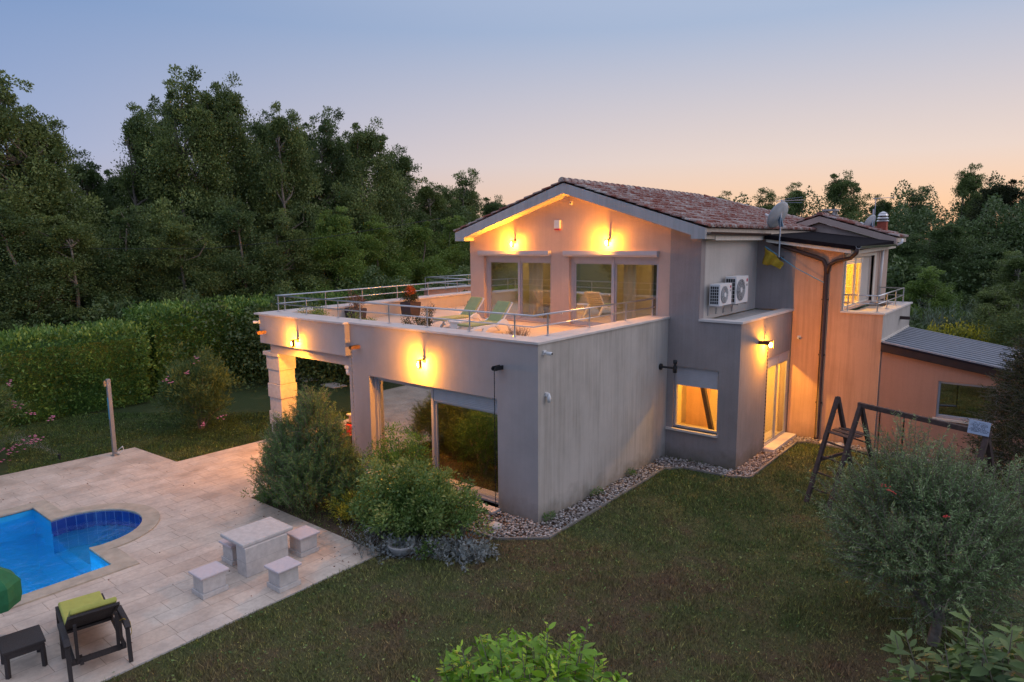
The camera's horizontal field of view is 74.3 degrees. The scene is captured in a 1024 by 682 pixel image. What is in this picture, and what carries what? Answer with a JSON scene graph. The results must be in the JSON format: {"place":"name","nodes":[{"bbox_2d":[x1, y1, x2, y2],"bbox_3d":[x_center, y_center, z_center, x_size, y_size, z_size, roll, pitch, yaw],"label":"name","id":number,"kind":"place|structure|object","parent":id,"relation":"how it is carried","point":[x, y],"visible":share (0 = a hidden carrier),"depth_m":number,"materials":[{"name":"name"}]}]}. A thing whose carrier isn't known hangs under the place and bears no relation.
{"place":"outdoors","nodes":[
{"label":"outdoors","id":0,"kind":"place"},
{"bbox_2d":[0,245,1023,681],"bbox_3d":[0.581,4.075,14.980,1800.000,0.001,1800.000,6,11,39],"label":"lawn","id":1,"kind":"structure","parent":0,"point":[248,399],"depth_m":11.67,"materials":[{"name":"green plant"}]},
{"bbox_2d":[0,354,54,461],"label":"oleander","id":2,"kind":"object","parent":1,"relation":"on","point":[3,404],"depth_m":19.37,"materials":[{"name":"green plant"}]},
{"bbox_2d":[0,205,93,342],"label":"tree","id":3,"kind":"object","parent":1,"relation":"on","point":[13,232],"visible":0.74,"depth_m":29.17,"materials":[{"name":"green plant"}]},
{"bbox_2d":[0,104,112,298],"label":"tree","id":4,"kind":"object","parent":1,"relation":"on","point":[55,123],"visible":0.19,"depth_m":34.70,"materials":[{"name":"green plant"}]},
{"bbox_2d":[0,69,115,307],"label":"tree","id":5,"kind":"object","parent":1,"relation":"on","point":[44,191],"visible":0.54,"depth_m":33.09,"materials":[{"name":"green plant"}]},
{"bbox_2d":[6,214,146,339],"bbox_3d":[-19.916,-1.958,31.002,5.772,7.612,5.708,-3,9,-20],"label":"tree","id":6,"kind":"object","parent":1,"relation":"on","point":[65,240],"visible":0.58,"depth_m":30.07,"materials":[{"name":"green plant"}]},
{"bbox_2d":[0,316,153,427],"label":"laurel hedge","id":7,"kind":"object","parent":1,"relation":"on","point":[69,369],"visible":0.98,"depth_m":24.84,"materials":[{"name":"green plant"}]},
{"bbox_2d":[63,149,146,283],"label":"tree","id":8,"kind":"object","parent":1,"relation":"on","point":[91,176],"visible":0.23,"depth_m":38.98,"materials":[{"name":"green plant"}]},
{"bbox_2d":[102,166,132,257],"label":"tree","id":9,"kind":"object","parent":1,"relation":"on","point":[107,172],"visible":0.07,"depth_m":41.61,"materials":[{"name":"green plant"}]},
{"bbox_2d":[73,204,196,320],"bbox_3d":[-18.088,-2.496,32.750,5.771,8.173,5.762,-1,8,-4],"label":"tree","id":10,"kind":"object","parent":1,"relation":"on","point":[121,235],"visible":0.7,"depth_m":31.93,"materials":[{"name":"green plant"}]},
{"bbox_2d":[105,102,201,280],"bbox_3d":[-20.525,-6.328,38.366,6.115,14.157,6.184,-4,9,-21],"label":"tree","id":11,"kind":"object","parent":1,"relation":"on","point":[128,183],"visible":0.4,"depth_m":37.44,"materials":[{"name":"green plant"}]},
{"bbox_2d":[123,93,191,279],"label":"tree","id":12,"kind":"object","parent":1,"relation":"on","point":[151,106],"visible":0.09,"depth_m":42.12,"materials":[{"name":"green plant"}]},
{"bbox_2d":[124,214,234,315],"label":"tree","id":13,"kind":"object","parent":1,"relation":"on","point":[171,245],"visible":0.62,"depth_m":32.51,"materials":[{"name":"green plant"}]},
{"bbox_2d":[0,419,378,681],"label":"pool deck","id":14,"kind":"structure","parent":1,"relation":"on","point":[198,515],"depth_m":13.60,"materials":[{"name":"stone"}]},
{"bbox_2d":[0,567,21,636],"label":"parasol","id":15,"kind":"object","parent":14,"relation":"on","point":[10,590],"visible":0.77,"depth_m":10.39,"materials":[{"name":"green fabric"}]},
{"bbox_2d":[0,624,47,679],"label":"rattan table","id":16,"kind":"object","parent":14,"relation":"on","point":[21,642],"visible":1,"depth_m":9.93,"materials":[{"name":"black wicker"}]},
{"bbox_2d":[0,509,141,565],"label":"pool basin","id":17,"kind":"object","parent":14,"relation":"in","point":[71,519],"visible":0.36,"depth_m":15.74,"materials":[{"name":"blue tile"}]},
{"bbox_2d":[0,515,140,594],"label":"pool water","id":18,"kind":"structure","parent":17,"relation":"in","point":[36,553],"depth_m":14.39,"materials":[{"name":"blue liquid"}]},
{"bbox_2d":[0,500,159,608],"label":"pool coping","id":19,"kind":"object","parent":14,"relation":"on","point":[113,556],"visible":1,"depth_m":14.30,"materials":[{"name":"stone"}]},
{"bbox_2d":[55,591,133,681],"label":"patio lounger","id":20,"kind":"object","parent":14,"relation":"on","point":[74,615],"visible":1,"depth_m":10.08,"materials":[{"name":"wood"}]},
{"bbox_2d":[103,379,123,456],"bbox_3d":[-11.680,2.264,19.802,0.520,2.300,0.262,6,11,39],"label":"garden shower","id":21,"kind":"object","parent":14,"relation":"on","point":[107,383],"visible":1,"depth_m":19.85,"materials":[{"name":"grey metal"}]},
{"bbox_2d":[188,561,228,599],"bbox_3d":[-5.427,4.293,12.125,0.470,0.415,0.530,6,11,39],"label":"stone stool","id":22,"kind":"object","parent":14,"relation":"on","point":[209,579],"visible":1,"depth_m":12.01,"materials":[{"name":"grey stone"}]},
{"bbox_2d":[218,539,236,565],"bbox_3d":[-5.432,4.115,13.345,0.470,0.415,0.500,6,11,39],"label":"stone stool","id":23,"kind":"object","parent":14,"relation":"on","point":[229,556],"visible":0.46,"depth_m":13.14,"materials":[{"name":"grey stone"}]},
{"bbox_2d":[101,496,377,681],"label":"pool deck edge","id":24,"kind":"object","parent":14,"relation":"attached to","point":[226,624],"visible":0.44,"depth_m":11.01,"materials":[{"name":"white stone"}]},
{"bbox_2d":[220,517,292,577],"bbox_3d":[-4.964,4.014,13.239,0.883,0.640,1.080,6,11,39],"label":"stone table","id":25,"kind":"object","parent":14,"relation":"on","point":[260,544],"visible":0.94,"depth_m":12.94,"materials":[{"name":"stone"}]},
{"bbox_2d":[264,556,301,593],"bbox_3d":[-4.164,4.257,12.315,0.470,0.415,0.500,6,11,39],"label":"stone stool","id":26,"kind":"object","parent":14,"relation":"on","point":[283,574],"visible":1,"depth_m":12.20,"materials":[{"name":"grey stone"}]},
{"bbox_2d":[286,525,319,557],"bbox_3d":[-4.224,4.058,13.680,0.500,0.415,0.490,6,11,39],"label":"stone stool","id":27,"kind":"object","parent":14,"relation":"on","point":[303,541],"visible":0.96,"depth_m":13.56,"materials":[{"name":"grey stone"}]},
{"bbox_2d":[122,64,259,286],"bbox_3d":[-18.075,-6.922,36.959,7.979,15.760,7.990,-1,8,-5],"label":"tree","id":28,"kind":"object","parent":1,"relation":"on","point":[191,122],"visible":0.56,"depth_m":36.40,"materials":[{"name":"green plant"}]},
{"bbox_2d":[150,338,244,430],"bbox_3d":[-10.315,1.450,22.415,3.776,3.226,2.910,6,11,39],"label":"oleander","id":29,"kind":"object","parent":1,"relation":"on","point":[205,380],"depth_m":22.40,"materials":[{"name":"green plant"}]},
{"bbox_2d":[163,71,302,285],"bbox_3d":[-16.983,-7.417,39.490,8.002,15.968,7.081,6,10,38],"label":"tree","id":30,"kind":"object","parent":1,"relation":"on","point":[230,107],"visible":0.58,"depth_m":38.07,"materials":[{"name":"green plant"}]},
{"bbox_2d":[0,206,474,392],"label":"undergrowth","id":31,"kind":"object","parent":1,"relation":"on","point":[314,367],"visible":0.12,"depth_m":30.39,"materials":[{"name":"green plant"}]},
{"bbox_2d":[186,198,297,307],"bbox_3d":[-13.663,-3.042,34.853,6.590,8.574,5.832,5,10,31],"label":"tree","id":32,"kind":"object","parent":1,"relation":"on","point":[234,221],"visible":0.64,"depth_m":34.11,"materials":[{"name":"green plant"}]},
{"bbox_2d":[230,109,304,286],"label":"tree","id":33,"kind":"object","parent":1,"relation":"on","point":[260,131],"visible":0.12,"depth_m":41.41,"materials":[{"name":"green plant"}]},
{"bbox_2d":[117,282,444,395],"bbox_3d":[-10.049,-0.860,35.682,3.698,4.116,19.282,6,11,39],"label":"laurel hedge","id":34,"kind":"object","parent":1,"relation":"on","point":[151,321],"visible":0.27,"depth_m":29.16,"materials":[{"name":"green plant"}]},
{"bbox_2d":[233,208,332,297],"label":"tree","id":35,"kind":"object","parent":1,"relation":"on","point":[296,248],"visible":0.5,"depth_m":35.45,"materials":[{"name":"green plant"}]},
{"bbox_2d":[250,100,349,283],"bbox_3d":[-12.758,-6.598,39.342,5.772,14.302,5.708,6,11,38],"label":"tree","id":36,"kind":"object","parent":1,"relation":"on","point":[282,136],"visible":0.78,"depth_m":38.73,"materials":[{"name":"green plant"}]},
{"bbox_2d":[284,122,321,194],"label":"tree","id":37,"kind":"object","parent":1,"relation":"on","point":[309,136],"visible":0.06,"depth_m":45.00,"materials":[{"name":"green plant"}]},
{"bbox_2d":[294,105,363,277],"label":"tree","id":38,"kind":"object","parent":1,"relation":"on","point":[333,158],"visible":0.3,"depth_m":42.45,"materials":[{"name":"green plant"}]},
{"bbox_2d":[286,205,376,300],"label":"tree","id":39,"kind":"object","parent":1,"relation":"on","point":[333,226],"visible":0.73,"depth_m":37.09,"materials":[{"name":"green plant"}]},
{"bbox_2d":[320,130,376,279],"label":"tree","id":40,"kind":"object","parent":1,"relation":"on","point":[344,135],"visible":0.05,"depth_m":46.15,"materials":[{"name":"green plant"}]},
{"bbox_2d":[317,116,428,288],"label":"tree","id":41,"kind":"object","parent":1,"relation":"on","point":[364,146],"visible":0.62,"depth_m":41.33,"materials":[{"name":"green plant"}]},
{"bbox_2d":[254,469,495,560],"bbox_3d":[-3.005,3.962,15.869,6.300,0.001,3.120,6,11,39],"label":"planting bed","id":42,"kind":"object","parent":1,"relation":"on","point":[323,519],"visible":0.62,"depth_m":15.06,"materials":[{"name":"soil"}]},
{"bbox_2d":[243,380,364,511],"bbox_3d":[-5.048,2.336,16.044,3.230,2.810,2.422,6,11,39],"label":"mountain pine","id":43,"kind":"object","parent":42,"relation":"on","point":[293,445],"visible":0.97,"depth_m":15.69,"materials":[{"name":"green plant"}]},
{"bbox_2d":[292,443,373,514],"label":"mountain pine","id":44,"kind":"object","parent":42,"relation":"on","point":[348,477],"visible":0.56,"depth_m":15.64,"materials":[{"name":"green plant"}]},
{"bbox_2d":[320,488,376,526],"bbox_3d":[-3.382,3.696,15.111,1.923,0.819,1.289,6,11,39],"label":"bed shrub","id":45,"kind":"object","parent":42,"relation":"on","point":[341,511],"visible":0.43,"depth_m":15.07,"materials":[{"name":"green plant"}]},
{"bbox_2d":[339,518,401,556],"bbox_3d":[-3.037,3.983,13.973,1.692,0.531,1.021,6,11,39],"label":"lavender clump","id":46,"kind":"object","parent":42,"relation":"on","point":[370,535],"visible":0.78,"depth_m":13.90,"materials":[{"name":"plant"}]},
{"bbox_2d":[358,421,436,477],"bbox_3d":[-2.617,2.902,15.827,1.607,2.150,1.865,-5,9,-29],"label":"thuja ball","id":47,"kind":"object","parent":42,"relation":"on","point":[413,447],"visible":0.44,"depth_m":15.66,"materials":[{"name":"green plant"}]},
{"bbox_2d":[387,537,413,556],"bbox_3d":[-2.224,4.177,13.583,0.560,0.240,0.560,6,11,39],"label":"garden bowl","id":48,"kind":"object","parent":42,"relation":"on","point":[396,551],"visible":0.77,"depth_m":13.40,"materials":[{"name":"stone"}]},
{"bbox_2d":[344,449,499,560],"bbox_3d":[-1.932,3.282,14.319,3.452,1.909,3.096,0,8,3],"label":"euonymus bush","id":49,"kind":"object","parent":42,"relation":"on","point":[409,499],"visible":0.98,"depth_m":13.78,"materials":[{"name":"green plant"}]},
{"bbox_2d":[361,529,499,572],"bbox_3d":[-1.585,4.250,13.598,2.759,0.902,1.390,1,8,11],"label":"dusty miller","id":50,"kind":"object","parent":42,"relation":"on","point":[463,551],"visible":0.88,"depth_m":13.46,"materials":[{"name":"grey plant"}]},
{"bbox_2d":[433,479,486,542],"bbox_3d":[-1.128,3.542,13.985,1.221,1.389,1.152,-3,9,-17],"label":"euonymus bush","id":51,"kind":"object","parent":42,"relation":"on","point":[462,528],"visible":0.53,"depth_m":13.88,"materials":[{"name":"green plant"}]},
{"bbox_2d":[335,214,415,297],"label":"tree","id":52,"kind":"object","parent":1,"relation":"on","point":[372,241],"visible":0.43,"depth_m":39.41,"materials":[{"name":"green plant"}]},
{"bbox_2d":[373,143,441,283],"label":"tree","id":53,"kind":"object","parent":1,"relation":"on","point":[404,164],"visible":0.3,"depth_m":45.74,"materials":[{"name":"green plant"}]},
{"bbox_2d":[391,218,453,291],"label":"tree","id":54,"kind":"object","parent":1,"relation":"on","point":[424,268],"visible":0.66,"depth_m":42.09,"materials":[{"name":"green plant"}]},
{"bbox_2d":[403,177,469,262],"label":"tree","id":55,"kind":"object","parent":1,"relation":"on","point":[433,204],"visible":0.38,"depth_m":48.54,"materials":[{"name":"green plant"}]},
{"bbox_2d":[425,215,469,283],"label":"tree","id":56,"kind":"object","parent":1,"relation":"on","point":[455,247],"visible":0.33,"depth_m":45.15,"materials":[{"name":"green plant"}]},
{"bbox_2d":[434,168,489,266],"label":"tree","id":57,"kind":"object","parent":1,"relation":"on","point":[470,200],"visible":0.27,"depth_m":50.58,"materials":[{"name":"green plant"}]},
{"bbox_2d":[479,195,506,216],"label":"tree","id":58,"kind":"object","parent":1,"relation":"on","point":[493,206],"visible":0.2,"depth_m":54.64,"materials":[{"name":"green plant"}]},
{"bbox_2d":[411,619,632,681],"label":"cherry laurel","id":59,"kind":"object","parent":1,"relation":"on","point":[529,668],"visible":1,"depth_m":5.02,"materials":[{"name":"green plant"}]},
{"bbox_2d":[254,177,912,523],"bbox_3d":[2.908,-1.539,25.185,19.430,8.129,20.480,6,11,39],"label":"villa","id":60,"kind":"object","parent":1,"relation":"on","point":[617,406],"visible":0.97,"depth_m":19.47,"materials":[{"name":"grey paint"}]},
{"bbox_2d":[400,301,420,315],"bbox_3d":[-3.687,-1.172,24.577,0.548,0.510,0.548,6,11,39],"label":"planter","id":61,"kind":"object","parent":60,"relation":"on","point":[413,311],"visible":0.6,"depth_m":24.40,"materials":[{"name":"ceramic"}]},
{"bbox_2d":[374,377,497,503],"bbox_3d":[-1.936,2.378,17.063,4.500,2.590,0.130,6,11,39],"label":"window","id":62,"kind":"structure","parent":60,"relation":"in","point":[470,401],"depth_m":16.84,"materials":[{"name":"metal"}]},
{"bbox_2d":[432,297,484,326],"bbox_3d":[-1.648,-0.879,21.111,0.630,0.903,1.777,7,11,43],"label":"sun lounger","id":63,"kind":"object","parent":60,"relation":"on","point":[474,303],"visible":0.67,"depth_m":21.28,"materials":[{"name":"white plastic"}]},
{"bbox_2d":[275,280,654,336],"bbox_3d":[0.414,-1.601,23.735,11.400,0.518,13.835,6,11,39],"label":"terrace railing","id":64,"kind":"object","parent":60,"relation":"on","point":[427,308],"visible":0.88,"depth_m":18.02,"materials":[{"name":"silver metal"}]},
{"bbox_2d":[456,301,513,331],"bbox_3d":[-0.752,-0.650,19.500,0.630,0.903,1.777,7,11,43],"label":"sun lounger","id":65,"kind":"object","parent":60,"relation":"on","point":[503,306],"visible":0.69,"depth_m":19.65,"materials":[{"name":"white plastic"}]},
{"bbox_2d":[486,256,550,321],"bbox_3d":[0.254,-1.790,22.628,2.830,2.160,0.130,6,11,39],"label":"window","id":66,"kind":"structure","parent":60,"relation":"in","point":[520,260],"depth_m":22.61,"materials":[{"name":"metal"}]},
{"bbox_2d":[529,263,542,317],"bbox_3d":[0.812,-1.689,22.535,0.092,1.980,0.615,-8,12,-44],"label":"curtain","id":67,"kind":"object","parent":60,"relation":"hanging from","point":[535,288],"visible":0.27,"depth_m":22.54,"materials":[{"name":"white fabric"}]},
{"bbox_2d":[571,256,658,325],"bbox_3d":[3.087,-1.478,20.356,3.060,2.160,0.130,6,11,39],"label":"window","id":68,"kind":"structure","parent":60,"relation":"in","point":[575,260],"depth_m":20.40,"materials":[{"name":"metal"}]},
{"bbox_2d":[623,264,636,319],"bbox_3d":[3.559,-1.389,20.347,0.090,1.980,0.444,-8,11,-43],"label":"curtain","id":69,"kind":"object","parent":60,"relation":"hanging from","point":[630,276],"visible":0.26,"depth_m":20.33,"materials":[{"name":"white fabric"}]},
{"bbox_2d":[674,366,718,433],"bbox_3d":[5.217,1.630,19.043,1.320,1.800,0.110,6,11,39],"label":"window","id":70,"kind":"structure","parent":60,"relation":"in","point":[687,376],"depth_m":18.99,"materials":[{"name":"metal"}]},
{"bbox_2d":[707,283,731,315],"bbox_3d":[5.835,-1.166,18.989,0.450,0.900,0.864,6,11,39],"label":"air conditioner","id":71,"kind":"object","parent":60,"relation":"attached to","point":[720,294],"visible":1,"depth_m":18.69,"materials":[{"name":"white plastic"}]},
{"bbox_2d":[723,275,747,312],"bbox_3d":[6.562,-1.369,19.859,0.460,1.080,0.954,6,11,39],"label":"air conditioner","id":72,"kind":"object","parent":60,"relation":"attached to","point":[739,288],"visible":0.94,"depth_m":19.52,"materials":[{"name":"white plastic"}]},
{"bbox_2d":[764,351,788,445],"bbox_3d":[8.091,1.725,20.745,0.070,2.680,2.020,6,11,39],"label":"door","id":73,"kind":"structure","parent":60,"relation":"in","point":[773,361],"depth_m":20.83,"materials":[{"name":"metal"}]},
{"bbox_2d":[765,197,802,257],"bbox_3d":[8.241,-3.447,20.677,0.806,1.814,1.327,-1,8,-7],"label":"satellite dish","id":74,"kind":"object","parent":60,"relation":"attached to","point":[776,216],"visible":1,"depth_m":20.75,"materials":[{"name":"paint"}]},
{"bbox_2d":[765,246,823,282],"bbox_3d":[8.673,-2.361,20.775,1.777,1.115,0.040,5,10,32],"label":"clothes line","id":75,"kind":"object","parent":60,"relation":"attached to","point":[794,266],"visible":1,"depth_m":20.75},
{"bbox_2d":[762,247,783,268],"bbox_3d":[8.104,-2.590,21.004,0.165,0.695,0.695,-8,11,-41],"label":"towel","id":76,"kind":"object","parent":75,"relation":"hanging from","point":[770,258],"visible":1,"depth_m":21.03,"materials":[{"name":"yellow fabric"}]},
{"bbox_2d":[844,255,870,307],"bbox_3d":[11.184,-1.975,21.991,0.060,1.560,3.870,6,11,39],"label":"window","id":77,"kind":"structure","parent":60,"relation":"in","point":[865,261],"depth_m":22.67,"materials":[{"name":"white plastic"}]},
{"bbox_2d":[843,287,904,311],"bbox_3d":[11.695,-1.371,21.689,0.975,0.498,4.237,6,11,39],"label":"balcony railing","id":78,"kind":"object","parent":60,"relation":"on","point":[878,295],"visible":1,"depth_m":20.54,"materials":[{"name":"silver metal"}]},
{"bbox_2d":[450,441,969,539],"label":"lawn kerb","id":79,"kind":"structure","parent":1,"relation":"on","point":[605,504],"depth_m":17.33,"materials":[{"name":"concrete"}]},
{"bbox_2d":[468,435,1011,538],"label":"gravel","id":80,"kind":"structure","parent":1,"relation":"on","point":[546,530],"depth_m":16.82,"materials":[{"name":"grey gravel"}]},
{"bbox_2d":[750,187,780,308],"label":"tree","id":81,"kind":"object","parent":1,"relation":"on","point":[769,200],"visible":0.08,"depth_m":54.65,"materials":[{"name":"green plant"}]},
{"bbox_2d":[779,181,809,217],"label":"tree","id":82,"kind":"object","parent":1,"relation":"on","point":[794,208],"visible":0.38,"depth_m":50.29,"materials":[{"name":"green plant"}]},
{"bbox_2d":[808,169,877,234],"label":"tree","id":83,"kind":"object","parent":1,"relation":"on","point":[838,190],"visible":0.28,"depth_m":48.70,"materials":[{"name":"green plant"}]},
{"bbox_2d":[860,194,893,238],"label":"tree","id":84,"kind":"object","parent":1,"relation":"on","point":[882,205],"visible":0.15,"depth_m":54.66,"materials":[{"name":"green plant"}]},
{"bbox_2d":[733,170,1023,336],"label":"distant wood","id":85,"kind":"object","parent":1,"relation":"on","point":[909,226],"visible":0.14,"depth_m":45.87,"materials":[{"name":"green plant"}]},
{"bbox_2d":[804,396,997,543],"bbox_3d":[8.685,2.766,15.082,2.108,2.479,3.410,-5,10,-30],"label":"swing set","id":86,"kind":"object","parent":1,"relation":"on","point":[853,433],"visible":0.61,"depth_m":15.76,"materials":[{"name":"brown wood"}]},
{"bbox_2d":[967,419,990,436],"bbox_3d":[9.373,1.744,13.559,0.016,0.280,0.370,0,9,-44],"label":"notice sign","id":87,"kind":"object","parent":86,"relation":"attached to","point":[981,428],"visible":1,"depth_m":13.55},
{"bbox_2d":[796,411,1023,656],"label":"olive bush","id":88,"kind":"object","parent":1,"relation":"on","point":[979,523],"visible":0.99,"depth_m":9.92,"materials":[{"name":"green plant"}]},
{"bbox_2d":[888,186,936,258],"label":"tree","id":89,"kind":"object","parent":1,"relation":"on","point":[916,206],"visible":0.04,"depth_m":50.84,"materials":[{"name":"green plant"}]},
{"bbox_2d":[886,233,941,307],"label":"tree","id":90,"kind":"object","parent":1,"relation":"on","point":[907,249],"visible":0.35,"depth_m":37.33,"materials":[{"name":"green plant"}]},
{"bbox_2d":[891,266,970,326],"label":"tree","id":91,"kind":"object","parent":1,"relation":"on","point":[920,288],"visible":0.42,"depth_m":31.54,"materials":[{"name":"green plant"}]},
{"bbox_2d":[893,218,984,314],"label":"tree","id":92,"kind":"object","parent":1,"relation":"on","point":[950,243],"visible":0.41,"depth_m":36.99,"materials":[{"name":"green plant"}]},
{"bbox_2d":[854,295,1023,331],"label":"reed bed","id":93,"kind":"object","parent":1,"relation":"on","point":[941,319],"visible":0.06,"depth_m":30.14,"materials":[{"name":"green plant"}]},
{"bbox_2d":[874,325,1023,469],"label":"side extension","id":94,"kind":"object","parent":1,"relation":"on","point":[934,375],"visible":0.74,"depth_m":19.45,"materials":[{"name":"paint"}]},
{"bbox_2d":[932,381,997,427],"bbox_3d":[12.528,1.720,18.633,1.510,1.100,0.240,6,11,39],"label":"window","id":95,"kind":"structure","parent":94,"relation":"in","point":[942,416],"depth_m":18.86,"materials":[{"name":"metal"}]},
{"bbox_2d":[880,606,1023,681],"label":"cherry laurel","id":96,"kind":"object","parent":1,"relation":"on","point":[997,663],"visible":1,"depth_m":4.24,"materials":[{"name":"green plant"}]},
{"bbox_2d":[940,163,990,262],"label":"tree","id":97,"kind":"object","parent":1,"relation":"on","point":[969,182],"visible":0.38,"depth_m":54.61,"materials":[{"name":"green plant"}]},
{"bbox_2d":[925,314,1017,347],"bbox_3d":[18.041,1.144,21.852,8.355,3.657,2.164,6,11,39],"label":"privet hedge","id":98,"kind":"object","parent":1,"relation":"on","point":[953,331],"visible":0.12,"depth_m":23.81,"materials":[{"name":"green plant"}]},
{"bbox_2d":[938,240,1023,310],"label":"tree","id":99,"kind":"object","parent":1,"relation":"on","point":[979,255],"visible":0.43,"depth_m":35.43,"materials":[{"name":"green plant"}]},
{"bbox_2d":[951,284,1023,341],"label":"tree","id":100,"kind":"object","parent":1,"relation":"on","point":[987,299],"visible":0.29,"depth_m":25.85,"materials":[{"name":"green plant"}]},
{"bbox_2d":[954,330,1023,516],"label":"dark conifer","id":101,"kind":"object","parent":1,"relation":"on","point":[1011,393],"visible":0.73,"depth_m":14.78,"materials":[{"name":"green plant"}]},
{"bbox_2d":[956,176,1023,258],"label":"tree","id":102,"kind":"object","parent":1,"relation":"on","point":[1007,193],"visible":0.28,"depth_m":50.61,"materials":[{"name":"green plant"}]},
{"bbox_2d":[965,250,1023,313],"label":"tree","id":103,"kind":"object","parent":1,"relation":"on","point":[1011,269],"visible":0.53,"depth_m":30.01,"materials":[{"name":"green plant"}]},
{"bbox_2d":[979,271,1023,348],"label":"tree","id":104,"kind":"object","parent":1,"relation":"on","point":[1011,327],"visible":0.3,"depth_m":22.21,"materials":[{"name":"green plant"}]},
{"bbox_2d":[0,0,1023,238],"label":"sky","id":105,"kind":"structure","parent":0,"point":[707,97],"materials":[{"name":"blue"}]},
{"bbox_2d":[651,265,656,315],"bbox_3d":[4.796,-1.563,20.823,0.900,2.190,0.600,6,11,39],"label":"wardrobe","id":106,"kind":"object","parent":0,"point":[654,282],"visible":0.05,"depth_m":20.82,"materials":[{"name":"brown wood"}]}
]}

